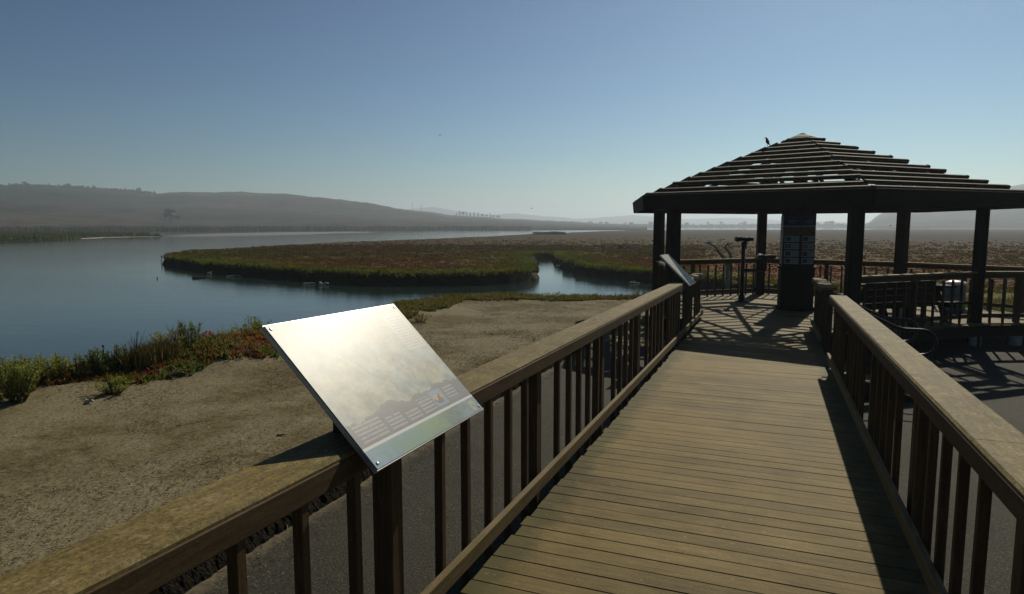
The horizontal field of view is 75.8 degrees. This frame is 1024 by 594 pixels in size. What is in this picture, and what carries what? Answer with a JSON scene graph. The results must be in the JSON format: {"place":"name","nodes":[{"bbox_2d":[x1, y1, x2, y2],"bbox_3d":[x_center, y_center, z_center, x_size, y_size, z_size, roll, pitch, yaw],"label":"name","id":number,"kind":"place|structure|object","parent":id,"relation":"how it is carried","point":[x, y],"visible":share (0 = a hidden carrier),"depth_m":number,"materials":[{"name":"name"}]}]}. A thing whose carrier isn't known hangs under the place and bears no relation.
{"place":"outdoors","nodes":[
{"label":"outdoors","id":0,"kind":"place"},
{"bbox_2d":[1,235,158,241],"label":"marsh spit","id":1,"kind":"structure","parent":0,"point":[58,238],"depth_m":171.09,"materials":[{"name":"plant"}]},
{"bbox_2d":[0,230,161,241],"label":"spit plants","id":2,"kind":"object","parent":1,"relation":"on","point":[17,235],"visible":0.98,"depth_m":165.17,"materials":[{"name":"green plant"}]},
{"bbox_2d":[81,236,157,238],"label":"shell bank","id":3,"kind":"structure","parent":1,"relation":"on","point":[113,237],"depth_m":174.72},
{"bbox_2d":[174,232,363,236],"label":"mudflat","id":4,"kind":"structure","parent":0,"point":[257,234],"depth_m":238.07,"materials":[{"name":"grey soil"}]},
{"bbox_2d":[0,184,646,229],"bbox_3d":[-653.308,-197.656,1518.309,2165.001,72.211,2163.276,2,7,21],"label":"hills","id":5,"kind":"structure","parent":0,"point":[39,206],"depth_m":761.56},
{"bbox_2d":[8,183,155,193],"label":"ridge scrub","id":6,"kind":"object","parent":5,"relation":"on","point":[79,187],"visible":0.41,"depth_m":1035.00,"materials":[{"name":"green plant"}]},
{"bbox_2d":[163,208,175,222],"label":"tree","id":7,"kind":"object","parent":5,"relation":"on","point":[167,214],"visible":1,"depth_m":563.86,"materials":[{"name":"green plant"}]},
{"bbox_2d":[607,223,846,227],"bbox_3d":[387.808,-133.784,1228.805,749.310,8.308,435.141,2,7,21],"label":"scrub","id":8,"kind":"object","parent":5,"relation":"on","point":[748,226],"visible":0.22,"depth_m":1195.44,"materials":[{"name":"green plant"}]},
{"bbox_2d":[0,297,680,579],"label":"ground","id":9,"kind":"structure","parent":0,"point":[218,399],"depth_m":7.31,"materials":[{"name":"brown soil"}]},
{"bbox_2d":[0,355,12,381],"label":"shrub","id":10,"kind":"object","parent":9,"relation":"on","point":[2,362],"visible":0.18,"depth_m":8.71,"materials":[{"name":"green plant"}]},
{"bbox_2d":[0,355,45,402],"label":"shrub","id":11,"kind":"object","parent":9,"relation":"on","point":[19,387],"visible":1,"depth_m":8.18,"materials":[{"name":"green plant"}]},
{"bbox_2d":[11,354,42,372],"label":"shrub","id":12,"kind":"object","parent":9,"relation":"on","point":[28,360],"visible":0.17,"depth_m":9.31,"materials":[{"name":"green plant"}]},
{"bbox_2d":[31,353,56,378],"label":"shrub","id":13,"kind":"object","parent":9,"relation":"on","point":[43,375],"visible":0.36,"depth_m":9.23,"materials":[{"name":"green plant"}]},
{"bbox_2d":[42,352,69,381],"bbox_3d":[-6.354,0.983,9.148,0.371,0.472,0.429,-4,7,-33],"label":"shrub","id":14,"kind":"object","parent":9,"relation":"on","point":[57,367],"visible":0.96,"depth_m":9.13,"materials":[{"name":"green plant"}]},
{"bbox_2d":[61,353,93,376],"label":"shrub","id":15,"kind":"object","parent":9,"relation":"on","point":[76,364],"visible":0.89,"depth_m":9.32,"materials":[{"name":"green plant"}]},
{"bbox_2d":[84,397,93,403],"bbox_3d":[-5.359,1.314,8.332,0.121,0.090,0.067,1,6,10],"label":"driftwood","id":16,"kind":"object","parent":9,"relation":"on","point":[86,401],"visible":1,"depth_m":8.32,"materials":[{"name":"grey wood"}]},
{"bbox_2d":[81,346,109,373],"bbox_3d":[-6.029,0.934,9.497,0.386,0.486,0.406,-1,6,-12],"label":"shrub","id":17,"kind":"object","parent":9,"relation":"on","point":[96,367],"visible":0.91,"depth_m":9.46,"materials":[{"name":"green plant"}]},
{"bbox_2d":[91,376,136,394],"bbox_3d":[-5.301,1.188,8.794,0.514,0.276,0.505,2,7,21],"label":"shrub","id":18,"kind":"object","parent":9,"relation":"on","point":[117,386],"visible":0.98,"depth_m":8.77,"materials":[{"name":"green plant"}]},
{"bbox_2d":[99,343,131,370],"bbox_3d":[-5.834,0.903,9.697,0.407,0.474,0.404,-3,7,-26],"label":"shrub","id":19,"kind":"object","parent":9,"relation":"on","point":[117,350],"visible":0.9,"depth_m":9.64,"materials":[{"name":"green plant"}]},
{"bbox_2d":[127,331,146,358],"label":"dry weed","id":20,"kind":"object","parent":9,"relation":"on","point":[136,343],"visible":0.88,"depth_m":9.86,"materials":[{"name":"brown plant"}]},
{"bbox_2d":[111,341,174,369],"bbox_3d":[-5.582,0.864,9.968,0.822,0.378,0.894,-1,6,-5],"label":"grass tussock","id":21,"kind":"object","parent":9,"relation":"on","point":[142,356],"depth_m":9.82,"materials":[{"name":"plant"}]},
{"bbox_2d":[126,335,188,361],"bbox_3d":[-5.487,0.802,10.260,0.822,0.350,0.823,2,7,21],"label":"grass tussock","id":22,"kind":"object","parent":9,"relation":"on","point":[169,348],"depth_m":10.20,"materials":[{"name":"plant"}]},
{"bbox_2d":[147,328,186,347],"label":"shrub","id":23,"kind":"object","parent":9,"relation":"on","point":[169,338],"visible":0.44,"depth_m":10.54,"materials":[{"name":"green plant"}]},
{"bbox_2d":[169,320,207,343],"bbox_3d":[-5.349,0.616,10.971,0.635,0.495,0.657,2,7,21],"label":"shrub","id":24,"kind":"object","parent":9,"relation":"on","point":[194,334],"visible":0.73,"depth_m":10.88,"materials":[{"name":"green plant"}]},
{"bbox_2d":[197,330,216,337],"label":"shrub","id":25,"kind":"object","parent":9,"relation":"on","point":[205,331],"visible":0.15,"depth_m":11.75,"materials":[{"name":"green plant"}]},
{"bbox_2d":[216,326,243,334],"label":"shrub","id":26,"kind":"object","parent":9,"relation":"on","point":[240,328],"visible":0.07,"depth_m":12.56,"materials":[{"name":"green plant"}]},
{"bbox_2d":[232,316,270,331],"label":"shrub","id":27,"kind":"object","parent":9,"relation":"on","point":[255,323],"visible":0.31,"depth_m":12.90,"materials":[{"name":"green plant"}]},
{"bbox_2d":[0,292,639,399],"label":"ground cover","id":28,"kind":"object","parent":9,"relation":"on","point":[229,344],"visible":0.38,"depth_m":10.61,"materials":[{"name":"green plant"}]},
{"bbox_2d":[166,371,189,376],"bbox_3d":[-4.851,1.115,9.575,0.352,0.082,0.026,-2,7,-20],"label":"driftwood","id":29,"kind":"object","parent":28,"relation":"on","point":[176,372],"visible":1,"depth_m":9.55,"materials":[{"name":"brown wood"}]},
{"bbox_2d":[159,346,583,593],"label":"kerb","id":30,"kind":"structure","parent":9,"relation":"on","point":[184,583],"depth_m":4.73,"materials":[{"name":"black concrete"}]},
{"bbox_2d":[412,311,431,321],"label":"shrub","id":31,"kind":"object","parent":9,"relation":"on","point":[420,318],"visible":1,"depth_m":15.14,"materials":[{"name":"green plant"}]},
{"bbox_2d":[378,290,640,307],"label":"shore grass","id":32,"kind":"structure","parent":9,"relation":"on","point":[436,295],"depth_m":20.22,"materials":[{"name":"plant"}]},
{"bbox_2d":[533,291,565,298],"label":"shrub","id":33,"kind":"object","parent":9,"relation":"on","point":[555,295],"visible":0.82,"depth_m":20.14,"materials":[{"name":"green plant"}]},
{"bbox_2d":[656,261,664,287],"bbox_3d":[3.756,0.014,16.396,0.210,1.670,3.320,1,6,8],"label":"platform railing","id":34,"kind":"object","parent":9,"relation":"on","point":[661,265],"visible":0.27,"depth_m":16.32,"materials":[{"name":"brown wood"}]},
{"bbox_2d":[460,317,929,593],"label":"boardwalk","id":35,"kind":"structure","parent":9,"relation":"on","point":[721,456],"depth_m":4.46,"materials":[{"name":"brown wood"}]},
{"bbox_2d":[0,273,703,593],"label":"ramp railing","id":36,"kind":"object","parent":35,"relation":"on","point":[153,551],"visible":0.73,"depth_m":2.79,"materials":[{"name":"brown wood"}]},
{"bbox_2d":[260,304,482,473],"bbox_3d":[-0.551,0.337,2.868,0.518,0.529,0.942,2,7,21],"label":"interpretive panel","id":37,"kind":"object","parent":36,"relation":"attached to","point":[384,386],"visible":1,"depth_m":2.75,"materials":[{"name":"metal"}]},
{"bbox_2d":[660,254,695,285],"bbox_3d":[2.977,-0.491,11.772,0.535,0.546,0.973,2,7,21],"label":"interpretive panel","id":38,"kind":"object","parent":36,"relation":"attached to","point":[680,274],"visible":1,"depth_m":11.55,"materials":[{"name":"metal"}]},
{"bbox_2d":[810,278,836,354],"bbox_3d":[5.568,0.400,11.835,0.227,1.382,2.797,2,7,21],"label":"ramp railing","id":39,"kind":"object","parent":35,"relation":"attached to","point":[821,323],"visible":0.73,"depth_m":10.98,"materials":[{"name":"brown wood"}]},
{"bbox_2d":[826,295,1023,593],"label":"ramp railing","id":40,"kind":"object","parent":35,"relation":"on","point":[985,441],"visible":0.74,"depth_m":3.43,"materials":[{"name":"brown wood"}]},
{"bbox_2d":[664,258,756,296],"bbox_3d":[5.676,-0.254,18.876,3.320,1.670,0.210,-3,7,-22],"label":"platform railing","id":41,"kind":"object","parent":9,"relation":"on","point":[692,262],"visible":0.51,"depth_m":18.91,"materials":[{"name":"brown wood"}]},
{"bbox_2d":[649,293,989,347],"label":"platform deck","id":42,"kind":"structure","parent":9,"relation":"on","point":[758,307],"depth_m":14.84,"materials":[{"name":"brown wood"}]},
{"bbox_2d":[734,236,775,301],"bbox_3d":[6.430,-0.740,17.487,1.060,1.733,0.360,0,6,0],"label":"binocular viewer","id":43,"kind":"object","parent":42,"relation":"on","point":[765,257],"visible":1,"depth_m":17.43,"materials":[{"name":"black metal"}]},
{"bbox_2d":[775,141,819,311],"bbox_3d":[6.857,-1.741,15.742,0.881,4.100,0.941,2,7,21],"label":"information kiosk","id":44,"kind":"object","parent":42,"relation":"on","point":[796,273],"visible":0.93,"depth_m":15.54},
{"bbox_2d":[860,280,933,324],"bbox_3d":[7.766,0.112,13.533,1.900,0.889,0.481,-3,7,-22],"label":"built in bench","id":45,"kind":"object","parent":42,"relation":"on","point":[880,294],"visible":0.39,"depth_m":13.27,"materials":[{"name":"brown wood"}]},
{"bbox_2d":[837,282,971,322],"bbox_3d":[8.451,0.099,14.333,1.900,0.766,1.760,0,6,0],"label":"picnic table","id":46,"kind":"object","parent":42,"relation":"on","point":[938,295],"visible":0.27,"depth_m":13.86,"materials":[{"name":"brown wood"}]},
{"bbox_2d":[633,133,1023,357],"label":"pavilion","id":47,"kind":"structure","parent":9,"relation":"on","point":[904,190],"depth_m":13.47,"materials":[{"name":"brown wood"}]},
{"bbox_2d":[764,258,893,296],"bbox_3d":[8.796,-0.210,18.463,3.320,1.670,0.210,5,8,37],"label":"platform railing","id":48,"kind":"object","parent":9,"relation":"on","point":[827,263],"visible":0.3,"depth_m":18.25,"materials":[{"name":"brown wood"}]},
{"bbox_2d":[861,271,977,347],"bbox_3d":[8.053,0.365,13.145,3.320,1.670,0.210,-3,7,-22],"label":"platform railing","id":49,"kind":"object","parent":9,"relation":"on","point":[914,278],"visible":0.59,"depth_m":13.11,"materials":[{"name":"brown wood"}]},
{"bbox_2d":[905,262,1023,312],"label":"platform railing","id":50,"kind":"object","parent":9,"relation":"on","point":[962,267],"visible":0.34,"depth_m":15.80,"materials":[{"name":"brown wood"}]},
{"bbox_2d":[927,305,1023,335],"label":"walkway deck","id":51,"kind":"structure","parent":9,"relation":"on","point":[1008,327],"depth_m":13.71,"materials":[{"name":"brown wood"}]},
{"bbox_2d":[944,280,967,313],"bbox_3d":[10.317,-0.014,15.326,0.470,0.755,0.470,2,7,21],"label":"litter barrel","id":52,"kind":"object","parent":51,"relation":"on","point":[947,297],"visible":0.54,"depth_m":15.15,"materials":[{"name":"grey metal"}]},
{"bbox_2d":[982,271,1023,322],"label":"platform railing","id":53,"kind":"object","parent":51,"relation":"on","point":[1015,315],"visible":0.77,"depth_m":13.73,"materials":[{"name":"brown wood"}]},
{"bbox_2d":[0,228,1023,370],"bbox_3d":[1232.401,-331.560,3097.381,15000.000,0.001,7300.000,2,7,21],"label":"water","id":54,"kind":"structure","parent":0,"point":[70,298],"depth_m":32.26,"materials":[{"name":"blue liquid"}]},
{"bbox_2d":[0,225,531,231],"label":"reed bed","id":55,"kind":"object","parent":54,"relation":"on","point":[167,228],"visible":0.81,"depth_m":442.67,"materials":[{"name":"green plant"}]},
{"bbox_2d":[615,287,1012,312],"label":"bank plants","id":56,"kind":"object","parent":54,"relation":"on","point":[1008,301],"visible":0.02,"depth_m":20.30,"materials":[{"name":"green plant"}]},
{"bbox_2d":[0,0,1023,221],"label":"sky","id":57,"kind":"structure","parent":0,"point":[575,109],"materials":[{"name":"blue"}]},
{"bbox_2d":[162,229,1023,300],"bbox_3d":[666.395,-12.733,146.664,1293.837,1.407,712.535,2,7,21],"label":"marsh","id":58,"kind":"structure","parent":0,"point":[1002,236],"depth_m":62.24,"materials":[{"name":"plant"}]},
{"bbox_2d":[164,250,702,277],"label":"bank grass","id":59,"kind":"structure","parent":58,"relation":"on","point":[527,260],"depth_m":37.83,"materials":[{"name":"plant"}]},
{"bbox_2d":[533,231,565,234],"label":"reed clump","id":60,"kind":"object","parent":58,"relation":"on","point":[552,233],"visible":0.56,"depth_m":194.97,"materials":[{"name":"plant"}]},
{"bbox_2d":[161,237,1023,293],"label":"marsh plants","id":61,"kind":"object","parent":58,"relation":"on","point":[390,248],"visible":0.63,"depth_m":54.24,"materials":[{"name":"plant"}]},
{"bbox_2d":[618,243,629,247],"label":"driftwood","id":62,"kind":"object","parent":58,"relation":"on","point":[621,246],"visible":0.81,"depth_m":73.65,"materials":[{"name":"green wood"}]},
{"bbox_2d":[705,241,734,294],"bbox_3d":[8.093,-1.121,25.662,1.186,2.132,0.213,0,6,-1],"label":"dead branch","id":63,"kind":"object","parent":58,"relation":"on","point":[727,271],"visible":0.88,"depth_m":25.61,"materials":[{"name":"brown wood"}]},
{"bbox_2d":[185,336,1023,593],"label":"asphalt path","id":64,"kind":"structure","parent":0,"point":[989,372],"depth_m":5.61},
{"bbox_2d":[831,355,913,402],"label":"stairs","id":65,"kind":"structure","parent":64,"relation":"on","point":[907,398],"depth_m":9.13,"materials":[{"name":"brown wood"}]},
{"bbox_2d":[825,293,918,342],"bbox_3d":[5.557,0.658,10.223,1.312,1.414,0.042,2,7,21],"label":"handrail","id":66,"kind":"object","parent":65,"relation":"attached to","point":[892,318],"visible":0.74,"depth_m":10.06,"materials":[{"name":"black metal"}]},
{"bbox_2d":[868,312,937,389],"bbox_3d":[5.093,0.774,9.057,1.312,1.436,0.042,2,7,21],"label":"handrail","id":67,"kind":"object","parent":65,"relation":"attached to","point":[899,329],"visible":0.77,"depth_m":8.87,"materials":[{"name":"black metal"}]},
{"bbox_2d":[965,336,981,346],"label":"concrete pier","id":68,"kind":"structure","parent":64,"relation":"on","point":[972,341],"depth_m":13.76,"materials":[{"name":"grey concrete"}]},
{"bbox_2d":[1005,336,1022,345],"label":"concrete pier","id":69,"kind":"structure","parent":64,"relation":"on","point":[1014,340],"depth_m":13.85,"materials":[{"name":"grey concrete"}]},
{"bbox_2d":[409,207,868,224],"bbox_3d":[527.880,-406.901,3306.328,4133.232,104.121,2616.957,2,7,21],"label":"hills","id":70,"kind":"structure","parent":0,"point":[634,219],"depth_m":3122.77,"materials":[{"name":"grey"}]},
{"bbox_2d":[865,184,1023,227],"bbox_3d":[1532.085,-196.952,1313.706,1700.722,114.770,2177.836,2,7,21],"label":"hills","id":71,"kind":"structure","parent":0,"point":[1006,218],"depth_m":895.28,"materials":[{"name":"grey"}]}
]}

